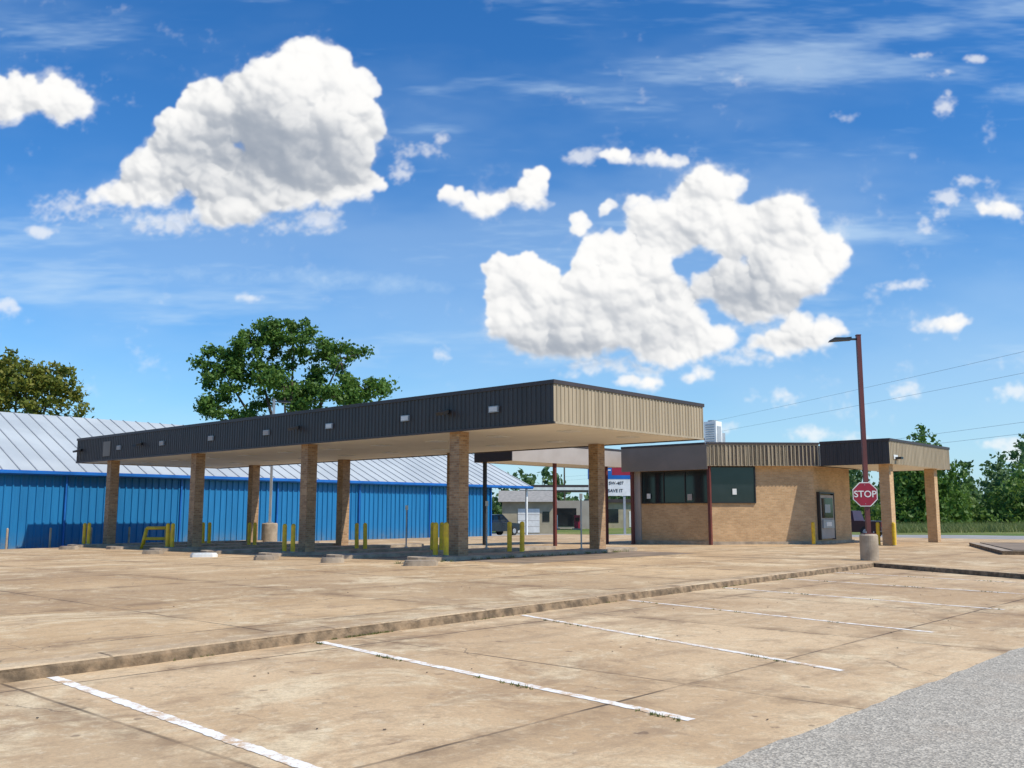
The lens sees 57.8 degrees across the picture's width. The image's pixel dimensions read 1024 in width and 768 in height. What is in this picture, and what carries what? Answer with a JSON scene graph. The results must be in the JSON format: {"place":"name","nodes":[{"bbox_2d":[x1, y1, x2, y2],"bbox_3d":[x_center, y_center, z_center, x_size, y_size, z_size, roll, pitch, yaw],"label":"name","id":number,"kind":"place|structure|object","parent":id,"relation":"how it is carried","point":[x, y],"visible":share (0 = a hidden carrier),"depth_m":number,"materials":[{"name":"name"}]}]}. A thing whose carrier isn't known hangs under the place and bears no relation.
{"place":"outdoors","nodes":[
{"label":"outdoors","id":0,"kind":"place"},
{"bbox_2d":[194,550,691,563],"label":"lane paving","id":1,"kind":"structure","parent":0,"point":[556,558],"depth_m":31.29,"materials":[{"name":"stained concrete"}]},
{"bbox_2d":[67,540,262,546],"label":"concrete island","id":2,"kind":"structure","parent":1,"relation":"on","point":[146,543],"depth_m":47.81,"materials":[{"name":"grey concrete"}]},
{"bbox_2d":[82,523,86,543],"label":"bollard","id":3,"kind":"object","parent":2,"relation":"on","point":[84,533],"visible":0.85,"depth_m":46.71,"materials":[{"name":"yellow metal"}]},
{"bbox_2d":[86,523,90,543],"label":"bollard","id":4,"kind":"object","parent":2,"relation":"on","point":[88,533],"visible":0.94,"depth_m":46.38,"materials":[{"name":"yellow metal"}]},
{"bbox_2d":[106,541,318,548],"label":"concrete island","id":5,"kind":"structure","parent":1,"relation":"on","point":[175,545],"depth_m":45.57,"materials":[{"name":"grey concrete"}]},
{"bbox_2d":[140,527,170,548],"bbox_3d":[-16.593,7.194,43.331,1.636,1.033,0.138,-1,-8,8],"label":"yellow guard rail","id":6,"kind":"object","parent":5,"relation":"on","point":[144,538],"visible":0.59,"depth_m":43.34,"materials":[{"name":"metal"}]},
{"bbox_2d":[144,526,170,544],"bbox_3d":[-17.324,7.481,45.329,1.636,1.033,0.138,-1,-8,8],"label":"yellow guard rail","id":7,"kind":"object","parent":5,"relation":"on","point":[154,537],"visible":0.12,"depth_m":45.35,"materials":[{"name":"metal"}]},
{"bbox_2d":[202,522,204,543],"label":"bollard","id":8,"kind":"object","parent":5,"relation":"on","point":[203,532],"visible":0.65,"depth_m":46.64,"materials":[{"name":"yellow metal"}]},
{"bbox_2d":[207,522,211,543],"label":"bollard","id":9,"kind":"object","parent":5,"relation":"on","point":[209,533],"visible":1,"depth_m":46.23,"materials":[{"name":"yellow metal"}]},
{"bbox_2d":[149,542,367,550],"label":"concrete island","id":10,"kind":"structure","parent":1,"relation":"on","point":[235,547],"depth_m":42.40,"materials":[{"name":"grey concrete"}]},
{"bbox_2d":[165,523,169,547],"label":"bollard","id":11,"kind":"object","parent":10,"relation":"on","point":[167,538],"visible":0.91,"depth_m":41.21,"materials":[{"name":"yellow metal"}]},
{"bbox_2d":[169,523,174,547],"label":"bollard","id":12,"kind":"object","parent":10,"relation":"on","point":[172,537],"visible":0.89,"depth_m":40.91,"materials":[{"name":"yellow metal"}]},
{"bbox_2d":[247,522,250,544],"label":"bollard","id":13,"kind":"object","parent":10,"relation":"on","point":[249,534],"visible":0.91,"depth_m":43.84,"materials":[{"name":"yellow metal"}]},
{"bbox_2d":[252,522,256,545],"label":"bollard","id":14,"kind":"object","parent":10,"relation":"on","point":[255,534],"visible":0.97,"depth_m":43.52,"materials":[{"name":"yellow metal"}]},
{"bbox_2d":[200,543,423,553],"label":"concrete island","id":15,"kind":"structure","parent":1,"relation":"on","point":[232,551],"depth_m":40.57,"materials":[{"name":"grey concrete"}]},
{"bbox_2d":[258,545,485,556],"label":"concrete island","id":16,"kind":"structure","parent":1,"relation":"on","point":[315,552],"depth_m":36.84,"materials":[{"name":"grey concrete"}]},
{"bbox_2d":[281,524,286,551],"bbox_3d":[-8.729,5.926,35.590,0.240,1.125,0.240,-2,-8,7],"label":"bollard","id":17,"kind":"object","parent":16,"relation":"on","point":[284,539],"visible":0.89,"depth_m":35.53,"materials":[{"name":"yellow metal"}]},
{"bbox_2d":[290,524,295,551],"bbox_3d":[-8.314,5.869,35.214,0.240,1.125,0.240,-1,-7,8],"label":"bollard","id":18,"kind":"object","parent":16,"relation":"on","point":[293,533],"visible":0.94,"depth_m":35.15,"materials":[{"name":"yellow metal"}]},
{"bbox_2d":[354,523,358,548],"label":"bollard","id":19,"kind":"object","parent":16,"relation":"on","point":[356,535],"visible":0.85,"depth_m":38.27,"materials":[{"name":"yellow metal"}]},
{"bbox_2d":[362,523,367,549],"bbox_3d":[-6.011,6.251,37.958,0.240,1.125,0.240,-5,-9,24],"label":"bollard","id":20,"kind":"object","parent":16,"relation":"on","point":[364,536],"visible":0.9,"depth_m":37.89,"materials":[{"name":"yellow metal"}]},
{"bbox_2d":[404,505,407,547],"bbox_3d":[-4.528,6.112,39.763,0.158,1.800,0.158,0,-8,0],"label":"lane pipe post","id":21,"kind":"object","parent":16,"relation":"on","point":[406,507],"visible":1,"depth_m":39.74,"materials":[{"name":"grey metal"}]},
{"bbox_2d":[326,546,555,558],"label":"concrete island","id":22,"kind":"structure","parent":1,"relation":"on","point":[406,553],"depth_m":33.93,"materials":[{"name":"grey concrete"}]},
{"bbox_2d":[429,522,433,550],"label":"bollard","id":23,"kind":"object","parent":22,"relation":"on","point":[431,536],"visible":0.65,"depth_m":35.50,"materials":[{"name":"yellow metal"}]},
{"bbox_2d":[438,522,443,550],"bbox_3d":[-2.678,5.817,35.248,0.240,1.125,0.240,-2,-9,24],"label":"bollard","id":24,"kind":"object","parent":22,"relation":"on","point":[441,531],"visible":0.77,"depth_m":35.18,"materials":[{"name":"yellow metal"}]},
{"bbox_2d":[485,501,488,548],"bbox_3d":[-1.018,5.679,37.416,0.158,1.900,0.158,0,-8,0],"label":"lane pipe post","id":25,"kind":"object","parent":22,"relation":"on","point":[486,505],"visible":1,"depth_m":37.43,"materials":[{"name":"grey metal"}]},
{"bbox_2d":[392,550,628,563],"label":"weeds","id":26,"kind":"object","parent":1,"relation":"on","point":[530,556],"visible":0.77,"depth_m":32.13,"materials":[{"name":"green plant"}]},
{"bbox_2d":[407,547,636,560],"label":"concrete island","id":27,"kind":"structure","parent":1,"relation":"on","point":[470,556],"depth_m":31.73,"materials":[{"name":"grey concrete"}]},
{"bbox_2d":[432,522,438,555],"bbox_3d":[-2.474,5.044,30.032,0.240,1.125,0.240,-1,-7,7],"label":"bollard","id":28,"kind":"object","parent":27,"relation":"on","point":[435,538],"visible":0.84,"depth_m":29.96,"materials":[{"name":"yellow metal"}]},
{"bbox_2d":[443,522,449,555],"bbox_3d":[-2.111,4.994,29.718,0.240,1.125,0.240,-9,-13,42],"label":"bollard","id":29,"kind":"object","parent":27,"relation":"on","point":[446,540],"visible":0.91,"depth_m":29.66,"materials":[{"name":"yellow metal"}]},
{"bbox_2d":[506,521,512,551],"bbox_3d":[-0.087,5.406,32.644,0.240,1.125,0.240,2,-9,-15],"label":"bollard","id":30,"kind":"object","parent":27,"relation":"on","point":[509,536],"visible":0.91,"depth_m":32.58,"materials":[{"name":"yellow metal"}]},
{"bbox_2d":[519,521,524,552],"bbox_3d":[0.353,5.362,32.375,0.240,1.125,0.240,2,-8,-10],"label":"bollard","id":31,"kind":"object","parent":27,"relation":"on","point":[522,530],"visible":0.88,"depth_m":32.31,"materials":[{"name":"yellow metal"}]},
{"bbox_2d":[579,494,582,548],"bbox_3d":[2.626,5.217,35.223,0.158,2.100,0.158,0,-8,0],"label":"lane pipe post","id":32,"kind":"object","parent":27,"relation":"on","point":[580,497],"visible":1,"depth_m":35.22,"materials":[{"name":"grey metal"}]},
{"bbox_2d":[0,567,1023,767],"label":"parking lot","id":33,"kind":"structure","parent":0,"point":[350,704],"depth_m":8.78,"materials":[{"name":"concrete"}]},
{"bbox_2d":[0,562,873,683],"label":"kerb","id":34,"kind":"structure","parent":33,"relation":"on","point":[78,664],"depth_m":11.84,"materials":[{"name":"concrete"}]},
{"bbox_2d":[46,572,1021,767],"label":"parking stripes","id":35,"kind":"object","parent":33,"relation":"on","point":[276,756],"visible":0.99,"depth_m":8.37,"materials":[{"name":"white paint"}]},
{"bbox_2d":[174,568,1003,721],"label":"weeds","id":36,"kind":"object","parent":33,"relation":"on","point":[651,713],"visible":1,"depth_m":11.55,"materials":[{"name":"green plant"}]},
{"bbox_2d":[874,563,1023,578],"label":"kerb","id":37,"kind":"structure","parent":33,"relation":"on","point":[1014,575],"depth_m":24.94,"materials":[{"name":"concrete"}]},
{"bbox_2d":[0,36,1023,500],"bbox_3d":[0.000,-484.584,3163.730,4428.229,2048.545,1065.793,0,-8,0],"label":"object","id":38,"kind":"structure","parent":0,"point":[300,122],"depth_m":3435.04,"materials":[{"name":"white"}]},
{"bbox_2d":[0,534,1023,672],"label":"concrete forecourt","id":39,"kind":"structure","parent":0,"point":[55,602],"depth_m":20.11,"materials":[{"name":"beige concrete"}]},
{"bbox_2d":[5,528,8,548],"bbox_3d":[-26.625,8.198,48.864,0.118,1.200,0.118,0,-8,0],"label":"guard post","id":40,"kind":"object","parent":39,"relation":"on","point":[6,540],"visible":0.83,"depth_m":48.83,"materials":[{"name":"metal"}]},
{"bbox_2d":[48,528,51,547],"bbox_3d":[-25.143,8.421,50.475,0.118,1.200,0.118,0,-8,0],"label":"guard post","id":41,"kind":"object","parent":39,"relation":"on","point":[50,534],"visible":0.83,"depth_m":50.44,"materials":[{"name":"metal"}]},
{"bbox_2d":[59,546,79,549],"bbox_3d":[-20.499,7.672,42.952,0.904,0.320,0.492,0,-8,-3],"label":"concrete wheel stop","id":42,"kind":"object","parent":39,"relation":"on","point":[68,547],"visible":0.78,"depth_m":42.74,"materials":[{"name":"beige concrete"}]},
{"bbox_2d":[128,527,130,542],"bbox_3d":[-22.181,8.868,53.697,0.118,1.200,0.118,0,-8,0],"label":"guard post","id":43,"kind":"object","parent":39,"relation":"on","point":[129,528],"visible":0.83,"depth_m":53.67,"materials":[{"name":"metal"}]},
{"bbox_2d":[142,550,164,553],"bbox_3d":[-14.407,6.837,37.220,0.842,0.320,0.468,0,-8,-3],"label":"concrete wheel stop","id":44,"kind":"object","parent":39,"relation":"on","point":[153,551],"visible":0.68,"depth_m":37.03,"materials":[{"name":"beige concrete"}]},
{"bbox_2d":[190,553,217,556],"bbox_3d":[-11.409,6.419,34.352,1.005,0.320,0.561,0,-8,-3],"label":"concrete wheel stop","id":45,"kind":"object","parent":39,"relation":"on","point":[203,554],"visible":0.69,"depth_m":34.12,"materials":[{"name":"white paint"}]},
{"bbox_2d":[253,555,278,559],"bbox_3d":[-8.287,5.945,31.275,0.812,0.320,0.446,0,-8,-3],"label":"concrete wheel stop","id":46,"kind":"object","parent":39,"relation":"on","point":[266,557],"visible":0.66,"depth_m":31.10,"materials":[{"name":"beige concrete"}]},
{"bbox_2d":[0,469,533,545],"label":"gutter and trim","id":47,"kind":"object","parent":39,"relation":"on","point":[86,474],"visible":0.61,"depth_m":60.54,"materials":[{"name":"white paint"}]},
{"bbox_2d":[261,399,289,541],"bbox_3d":[-13.749,5.054,54.018,1.397,8.430,0.894,0,-8,0],"label":"street lamp","id":48,"kind":"object","parent":39,"relation":"on","point":[269,531],"visible":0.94,"depth_m":53.36,"materials":[{"name":"metal"}]},
{"bbox_2d":[321,557,344,562],"bbox_3d":[-5.534,5.524,28.611,0.737,0.320,0.423,0,-8,-3],"label":"concrete wheel stop","id":49,"kind":"object","parent":39,"relation":"on","point":[333,560],"visible":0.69,"depth_m":28.44,"materials":[{"name":"beige concrete"}]},
{"bbox_2d":[73,379,704,555],"bbox_3d":[-8.303,4.653,41.328,33.300,5.742,8.988,-7,-11,42],"label":"drive through canopy","id":50,"kind":"object","parent":39,"relation":"on","point":[457,428],"visible":0.98,"depth_m":35.20,"materials":[{"name":"dark brown metal"},{"name":"brick"},{"name":"white paint"}]},
{"bbox_2d":[403,560,437,565],"bbox_3d":[-2.612,5.206,26.529,0.991,0.320,0.567,0,-8,-3],"label":"concrete wheel stop","id":51,"kind":"object","parent":39,"relation":"on","point":[420,563],"visible":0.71,"depth_m":26.30,"materials":[{"name":"beige concrete"}]},
{"bbox_2d":[492,514,519,534],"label":"pickup truck","id":52,"kind":"object","parent":39,"relation":"on","point":[499,523],"visible":0.43,"depth_m":81.64,"materials":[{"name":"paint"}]},
{"bbox_2d":[474,447,620,545],"bbox_3d":[2.111,5.651,46.723,2.500,4.992,8.960,-7,-11,42],"label":"connector canopy","id":53,"kind":"object","parent":39,"relation":"on","point":[578,457],"visible":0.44,"depth_m":45.22,"materials":[{"name":"white metal"}]},
{"bbox_2d":[630,466,712,544],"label":"corner posts","id":54,"kind":"object","parent":39,"relation":"on","point":[710,529],"visible":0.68,"depth_m":44.38,"materials":[{"name":"red metal"}]},
{"bbox_2d":[634,466,851,541],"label":"brick walls","id":55,"kind":"structure","parent":39,"relation":"on","point":[783,508],"depth_m":44.82,"materials":[{"name":"beige brick"}]},
{"bbox_2d":[641,466,755,503],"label":"windows","id":56,"kind":"structure","parent":55,"relation":"attached to","point":[733,484],"depth_m":44.96,"materials":[{"name":"black glass"}]},
{"bbox_2d":[621,442,853,471],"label":"roof","id":57,"kind":"structure","parent":55,"relation":"on","point":[688,456],"depth_m":44.64,"materials":[{"name":"metal"}]},
{"bbox_2d":[704,420,724,441],"bbox_3d":[10.509,2.662,47.992,1.100,1.520,1.400,-7,-11,42],"label":"rooftop unit","id":58,"kind":"object","parent":57,"relation":"on","point":[713,431],"visible":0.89,"depth_m":47.64,"materials":[{"name":"white paint"}]},
{"bbox_2d":[816,492,835,539],"bbox_3d":[15.431,6.456,45.433,0.230,2.300,1.690,-7,-11,42],"label":"glass door","id":59,"kind":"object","parent":55,"relation":"attached to","point":[826,516],"visible":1,"depth_m":45.23,"materials":[{"name":"grey glass"}]},
{"bbox_2d":[635,540,854,544],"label":"plinth","id":60,"kind":"structure","parent":39,"relation":"on","point":[707,543],"depth_m":44.78,"materials":[{"name":"concrete"}]},
{"bbox_2d":[811,522,815,544],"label":"bollard","id":61,"kind":"object","parent":39,"relation":"on","point":[813,533],"visible":0.87,"depth_m":43.78,"materials":[{"name":"yellow metal"}]},
{"bbox_2d":[829,334,878,560],"bbox_3d":[11.014,2.039,29.904,1.228,7.380,0.556,0,-8,0],"label":"street lamp","id":62,"kind":"object","parent":39,"relation":"on","point":[869,546],"visible":0.91,"depth_m":29.79,"materials":[{"name":"metal"}]},
{"bbox_2d":[852,482,877,505],"bbox_3d":[11.272,3.524,29.615,0.767,0.767,0.063,-1,-8,6],"label":"stop sign","id":63,"kind":"object","parent":62,"relation":"attached to","point":[865,493],"visible":1,"depth_m":29.59,"materials":[{"name":"red metal"}]},
{"bbox_2d":[876,522,880,544],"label":"bollard","id":64,"kind":"object","parent":39,"relation":"on","point":[878,530],"visible":0.8,"depth_m":43.00,"materials":[{"name":"yellow metal"}]},
{"bbox_2d":[891,522,896,545],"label":"bollard","id":65,"kind":"object","parent":39,"relation":"on","point":[893,533],"visible":0.88,"depth_m":42.30,"materials":[{"name":"yellow metal"}]},
{"bbox_2d":[878,464,940,545],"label":"portico columns","id":66,"kind":"structure","parent":39,"relation":"on","point":[887,498],"depth_m":43.16,"materials":[{"name":"beige brick"}]},
{"bbox_2d":[819,438,949,471],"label":"portico roof","id":67,"kind":"structure","parent":66,"relation":"on","point":[901,455],"depth_m":44.18,"materials":[{"name":"black metal"}]},
{"bbox_2d":[969,542,1023,554],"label":"planted kerb island","id":68,"kind":"structure","parent":39,"relation":"on","point":[1007,548],"depth_m":36.81,"materials":[{"name":"concrete"}]},
{"bbox_2d":[492,528,1023,535],"bbox_3d":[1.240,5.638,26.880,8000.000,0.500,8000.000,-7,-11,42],"label":"ground","id":69,"kind":"structure","parent":0,"point":[619,531],"depth_m":79.45,"materials":[{"name":"green plant"}]},
{"bbox_2d":[0,346,94,417],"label":"oak tree","id":70,"kind":"object","parent":69,"relation":"on","point":[38,383],"visible":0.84,"depth_m":85.26,"materials":[{"name":"green plant"}]},
{"bbox_2d":[0,474,489,548],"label":"siding","id":71,"kind":"object","parent":69,"relation":"on","point":[31,510],"visible":0.62,"depth_m":58.23,"materials":[{"name":"blue metal"}]},
{"bbox_2d":[0,412,529,485],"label":"roof","id":72,"kind":"structure","parent":71,"relation":"on","point":[36,442],"depth_m":60.75,"materials":[{"name":"grey metal"}]},
{"bbox_2d":[186,315,401,420],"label":"pecan tree","id":73,"kind":"object","parent":69,"relation":"on","point":[274,336],"visible":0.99,"depth_m":94.30,"materials":[{"name":"green plant"}]},
{"bbox_2d":[498,491,552,533],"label":"garage building","id":74,"kind":"structure","parent":69,"relation":"on","point":[540,512],"depth_m":94.13,"materials":[{"name":"beige paint"}]},
{"bbox_2d":[520,485,588,529],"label":"gas station","id":75,"kind":"object","parent":69,"relation":"on","point":[568,514],"visible":0.32,"depth_m":123.59,"materials":[{"name":"white paint"}]},
{"bbox_2d":[584,499,630,527],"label":"roadside shop","id":76,"kind":"structure","parent":69,"relation":"on","point":[615,510],"depth_m":130.63,"materials":[{"name":"beige"}]},
{"bbox_2d":[588,467,629,533],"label":"marquee sign","id":77,"kind":"object","parent":69,"relation":"on","point":[618,482],"visible":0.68,"depth_m":83.39,"materials":[{"name":"white paint"}]},
{"bbox_2d":[492,429,1023,518],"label":"distant tree line","id":78,"kind":"object","parent":69,"relation":"on","point":[855,480],"visible":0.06,"depth_m":182.37,"materials":[{"name":"green plant"}]},
{"bbox_2d":[876,423,973,525],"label":"tree row","id":79,"kind":"object","parent":69,"relation":"on","point":[911,487],"visible":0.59,"depth_m":104.10,"materials":[{"name":"green plant"}]},
{"bbox_2d":[849,462,1023,524],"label":"shrub row","id":80,"kind":"object","parent":69,"relation":"on","point":[999,511],"visible":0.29,"depth_m":111.97,"materials":[{"name":"green plant"}]},
{"bbox_3d":[43.400,-1.956,20.463,2.200,13.500,0.316,0,-8,0],"label":"utility pole","id":81,"kind":"object","parent":69,"relation":"on","visible":0},
{"bbox_2d":[569,351,1023,479],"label":"power lines","id":82,"kind":"object","parent":81,"relation":"attached to","point":[899,397],"visible":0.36,"depth_m":69.94,"materials":[{"name":"grey metal"}]},
{"bbox_2d":[492,533,1023,539],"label":"highway","id":83,"kind":"structure","parent":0,"point":[961,536],"depth_m":63.65,"materials":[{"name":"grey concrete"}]},
{"bbox_2d":[851,511,881,535],"bbox_3d":[23.118,9.680,64.237,5.660,1.845,1.960,-7,-11,42],"label":"pickup truck","id":84,"kind":"object","parent":83,"relation":"on","point":[857,522],"visible":0.23,"depth_m":62.78,"materials":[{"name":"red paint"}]},
{"bbox_2d":[716,647,1023,767],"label":"road","id":85,"kind":"structure","parent":0,"point":[972,717],"depth_m":6.87,"materials":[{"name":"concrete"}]},
{"bbox_2d":[896,520,1023,532],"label":"tall grass","id":86,"kind":"structure","parent":0,"point":[957,527],"depth_m":82.32,"materials":[{"name":"green plant"}]}
]}

